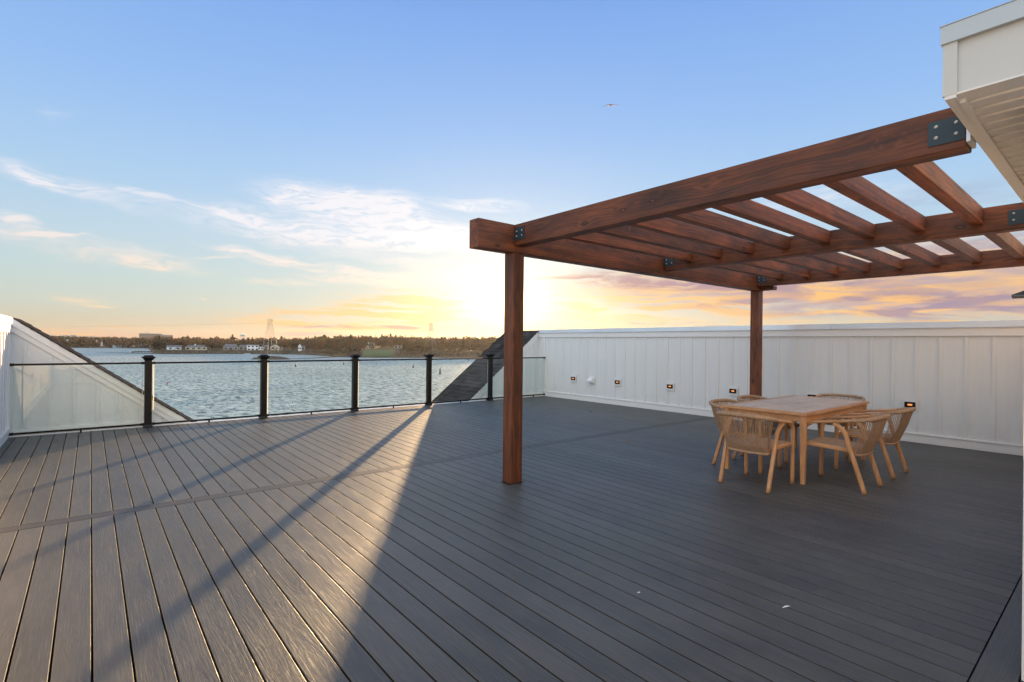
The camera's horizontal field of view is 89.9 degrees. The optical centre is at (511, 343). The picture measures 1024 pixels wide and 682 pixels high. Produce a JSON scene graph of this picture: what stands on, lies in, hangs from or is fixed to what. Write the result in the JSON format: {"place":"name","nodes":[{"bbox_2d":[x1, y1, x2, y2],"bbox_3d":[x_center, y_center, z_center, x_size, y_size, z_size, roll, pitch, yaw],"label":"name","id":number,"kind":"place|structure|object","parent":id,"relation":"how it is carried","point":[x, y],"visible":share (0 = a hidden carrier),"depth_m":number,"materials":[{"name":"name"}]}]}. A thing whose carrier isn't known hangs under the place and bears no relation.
{"place":"outdoors","nodes":[
{"label":"outdoors","id":0,"kind":"place"},
{"bbox_2d":[252,356,289,359],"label":"island","id":1,"kind":"structure","parent":0,"point":[274,358],"depth_m":328.83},
{"bbox_2d":[261,320,278,354],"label":"pylon","id":2,"kind":"object","parent":1,"relation":"on","point":[271,342],"visible":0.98,"depth_m":333.62,"materials":[{"name":"metal"}]},
{"bbox_2d":[72,348,475,421],"bbox_3d":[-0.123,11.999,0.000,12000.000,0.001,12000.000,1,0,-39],"label":"bay water","id":3,"kind":"structure","parent":0,"point":[194,391],"depth_m":154.56,"materials":[{"name":"blue liquid"}]},
{"bbox_2d":[70,347,477,357],"bbox_3d":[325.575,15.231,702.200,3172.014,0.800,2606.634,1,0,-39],"label":"mud bank","id":4,"kind":"structure","parent":0,"point":[327,355],"depth_m":410.97,"materials":[{"name":"brown soil"}]},
{"bbox_2d":[71,343,484,356],"bbox_3d":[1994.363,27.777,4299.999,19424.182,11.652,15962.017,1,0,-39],"label":"shore","id":5,"kind":"structure","parent":0,"point":[310,350],"depth_m":453.76,"materials":[{"name":"brown plant"}]},
{"bbox_2d":[139,333,161,338],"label":"building","id":6,"kind":"structure","parent":5,"relation":"on","point":[147,335],"depth_m":1146.49,"materials":[{"name":"brown brick"}]},
{"bbox_2d":[151,341,161,349],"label":"tree","id":7,"kind":"object","parent":5,"relation":"on","point":[155,345],"visible":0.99,"depth_m":450.58,"materials":[{"name":"green plant"}]},
{"bbox_2d":[157,341,169,348],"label":"tree","id":8,"kind":"object","parent":5,"relation":"on","point":[164,345],"visible":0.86,"depth_m":453.88,"materials":[{"name":"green plant"}]},
{"bbox_2d":[166,345,181,349],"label":"house","id":9,"kind":"structure","parent":5,"relation":"on","point":[173,346],"depth_m":449.83,"materials":[{"name":"white"}]},
{"bbox_2d":[185,344,206,349],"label":"house","id":10,"kind":"structure","parent":5,"relation":"on","point":[195,347],"depth_m":460.73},
{"bbox_2d":[223,344,237,349],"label":"house","id":11,"kind":"structure","parent":5,"relation":"on","point":[231,346],"depth_m":479.19,"materials":[{"name":"grey"}]},
{"bbox_2d":[239,345,246,349],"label":"house","id":12,"kind":"structure","parent":5,"relation":"on","point":[243,347],"depth_m":487.13,"materials":[{"name":"grey"}]},
{"bbox_2d":[246,344,258,349],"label":"house","id":13,"kind":"structure","parent":5,"relation":"on","point":[252,346],"depth_m":480.77,"materials":[{"name":"white"}]},
{"bbox_2d":[51,334,498,356],"bbox_3d":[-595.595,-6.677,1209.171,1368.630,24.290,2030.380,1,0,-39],"label":"autumn wood","id":14,"kind":"object","parent":5,"relation":"on","point":[350,342],"visible":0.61,"depth_m":492.08,"materials":[{"name":"brown plant"}]},
{"bbox_2d":[270,344,279,349],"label":"house","id":15,"kind":"structure","parent":5,"relation":"on","point":[273,347],"depth_m":480.44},
{"bbox_2d":[288,339,297,345],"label":"tree","id":16,"kind":"object","parent":5,"relation":"on","point":[292,342],"visible":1,"depth_m":486.68,"materials":[{"name":"green plant"}]},
{"bbox_2d":[423,323,437,353],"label":"pylon","id":17,"kind":"object","parent":5,"relation":"on","point":[431,325],"visible":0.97,"depth_m":416.59,"materials":[{"name":"metal"}]},
{"bbox_2d":[296,356,338,358],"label":"marsh spit","id":18,"kind":"structure","parent":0,"point":[317,357],"depth_m":368.69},
{"bbox_2d":[363,349,394,355],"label":"lawn","id":19,"kind":"structure","parent":0,"point":[378,352],"depth_m":409.92,"materials":[{"name":"green plant"}]},
{"bbox_2d":[0,0,1023,339],"label":"sky","id":20,"kind":"structure","parent":0,"point":[184,166],"materials":[{"name":"blue"}]},
{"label":"near shore","id":21,"kind":"structure","parent":0,"visible":0},
{"bbox_2d":[939,0,1023,680],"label":"house","id":22,"kind":"structure","parent":21,"relation":"on","point":[983,77],"depth_m":2.19,"materials":[{"name":"white"}]},
{"bbox_2d":[0,314,12,446],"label":"parapet wall","id":23,"kind":"structure","parent":22,"relation":"on","point":[6,322],"depth_m":7.32,"materials":[{"name":"white"}]},
{"bbox_2d":[9,316,196,435],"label":"gable roof","id":24,"kind":"structure","parent":23,"relation":"attached to","point":[51,397],"depth_m":8.18,"materials":[{"name":"white"}]},
{"bbox_2d":[0,433,1020,681],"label":"deck underlay","id":25,"kind":"object","parent":22,"relation":"on","point":[92,589],"depth_m":3.11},
{"bbox_2d":[0,417,713,533],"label":"deck divider board","id":26,"kind":"object","parent":25,"relation":"on","point":[73,519],"visible":0.74,"depth_m":5.12,"materials":[{"name":"grey wood"}]},
{"bbox_2d":[0,396,1023,681],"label":"deck","id":27,"kind":"structure","parent":25,"relation":"on","point":[550,566],"depth_m":3.58,"materials":[{"name":"grey wood"}]},
{"bbox_2d":[9,396,535,437],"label":"deck edge trim","id":28,"kind":"structure","parent":27,"relation":"attached to","point":[231,419],"depth_m":9.41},
{"bbox_2d":[9,353,544,435],"bbox_3d":[-3.248,0.834,10.994,10.785,1.210,0.188,1,0,-39],"label":"glass railing","id":29,"kind":"object","parent":27,"relation":"on","point":[262,362],"visible":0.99,"depth_m":9.73,"materials":[{"name":"clear glass"}]},
{"bbox_2d":[709,399,781,473],"bbox_3d":[2.851,1.113,6.338,0.616,0.790,0.712,1,0,-39],"label":"dining chair","id":30,"kind":"object","parent":27,"relation":"on","point":[714,404],"visible":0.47,"depth_m":6.30,"materials":[{"name":"brown wood"}]},
{"bbox_2d":[469,108,1023,484],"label":"pergola","id":31,"kind":"object","parent":27,"relation":"on","point":[639,232],"visible":0.97,"depth_m":5.04,"materials":[{"name":"brown wood"}]},
{"bbox_2d":[716,411,794,492],"bbox_3d":[2.593,1.111,5.486,0.712,0.790,0.616,1,0,-39],"label":"dining chair","id":32,"kind":"object","parent":27,"relation":"on","point":[746,443],"visible":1,"depth_m":5.35,"materials":[{"name":"brown wood"}]},
{"bbox_2d":[737,395,799,462],"bbox_3d":[3.445,1.119,6.891,0.616,0.790,0.712,1,0,-39],"label":"dining chair","id":33,"kind":"object","parent":27,"relation":"on","point":[786,426],"visible":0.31,"depth_m":6.79,"materials":[{"name":"brown wood"}]},
{"bbox_2d":[721,395,869,484],"bbox_3d":[3.583,1.128,6.419,2.035,0.764,0.975,1,0,-39],"label":"dining table","id":34,"kind":"object","parent":27,"relation":"on","point":[802,410],"visible":0.89,"depth_m":6.02,"materials":[{"name":"brown wood"}]},
{"bbox_2d":[815,393,864,456],"bbox_3d":[4.559,1.131,7.251,0.712,0.790,0.616,1,0,-39],"label":"dining chair","id":35,"kind":"object","parent":27,"relation":"on","point":[848,396],"visible":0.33,"depth_m":7.35,"materials":[{"name":"brown wood"}]},
{"bbox_2d":[807,414,890,494],"bbox_3d":[3.572,1.121,5.476,0.616,0.790,0.712,1,0,-39],"label":"dining chair","id":36,"kind":"object","parent":27,"relation":"on","point":[851,448],"visible":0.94,"depth_m":5.30,"materials":[{"name":"brown wood"}]},
{"bbox_2d":[834,407,915,478],"bbox_3d":[4.322,1.128,6.091,0.616,0.790,0.712,1,0,-39],"label":"dining chair","id":37,"kind":"object","parent":27,"relation":"on","point":[895,435],"visible":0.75,"depth_m":5.90,"materials":[{"name":"brown wood"}]},
{"bbox_2d":[969,577,1023,681],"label":"deck border","id":38,"kind":"object","parent":25,"relation":"on","point":[1000,660],"visible":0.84,"depth_m":2.50,"materials":[{"name":"grey wood"}]},
{"bbox_2d":[537,320,1023,455],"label":"parapet wall","id":39,"kind":"structure","parent":22,"relation":"attached to","point":[962,382],"depth_m":8.86,"materials":[{"name":"white"}]},
{"bbox_2d":[432,330,538,403],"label":"gable roof","id":40,"kind":"structure","parent":39,"relation":"attached to","point":[469,382],"depth_m":14.32,"materials":[{"name":"white"}]},
{"bbox_2d":[571,375,575,381],"bbox_3d":[1.617,0.929,13.557,0.033,0.184,0.188,1,0,-39],"label":"step light","id":41,"kind":"object","parent":39,"relation":"attached to","point":[573,378],"visible":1,"depth_m":13.55,"materials":[{"name":"black metal"}]},
{"bbox_2d":[587,376,594,383],"bbox_3d":[1.991,0.934,13.034,0.119,0.180,0.200,1,0,-39],"label":"vent hood","id":42,"kind":"object","parent":39,"relation":"attached to","point":[591,379],"visible":1,"depth_m":13.01,"materials":[{"name":"white plastic"}]},
{"bbox_2d":[614,378,620,385],"bbox_3d":[2.549,0.939,12.423,0.033,0.184,0.188,1,0,-39],"label":"step light","id":43,"kind":"object","parent":39,"relation":"attached to","point":[617,381],"visible":1,"depth_m":12.42,"materials":[{"name":"black metal"}]},
{"bbox_2d":[666,382,673,390],"bbox_3d":[3.476,0.947,11.295,0.033,0.184,0.188,1,0,-39],"label":"step light","id":44,"kind":"object","parent":39,"relation":"attached to","point":[670,386],"visible":1,"depth_m":11.29,"materials":[{"name":"black metal"}]},
{"bbox_2d":[728,386,737,395],"bbox_3d":[4.385,0.947,10.188,0.033,0.184,0.188,1,0,-39],"label":"step light","id":45,"kind":"object","parent":39,"relation":"attached to","point":[733,390],"visible":1,"depth_m":10.18,"materials":[{"name":"black metal"}]},
{"bbox_2d":[806,391,817,396],"bbox_3d":[5.303,0.950,9.071,0.033,0.184,0.188,1,0,-39],"label":"step light","id":46,"kind":"object","parent":39,"relation":"attached to","point":[812,394],"visible":0.42,"depth_m":9.07,"materials":[{"name":"black metal"}]},
{"bbox_2d":[903,398,917,410],"bbox_3d":[6.194,0.955,7.987,0.033,0.184,0.188,1,0,-39],"label":"step light","id":47,"kind":"object","parent":39,"relation":"attached to","point":[910,402],"visible":0.85,"depth_m":7.98,"materials":[{"name":"black metal"}]},
{"bbox_2d":[1012,291,1023,298],"bbox_3d":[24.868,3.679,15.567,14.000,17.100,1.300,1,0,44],"label":"neighbour house","id":48,"kind":"structure","parent":21,"relation":"on","point":[1018,295],"depth_m":19.91,"materials":[{"name":"concrete"}]}
]}

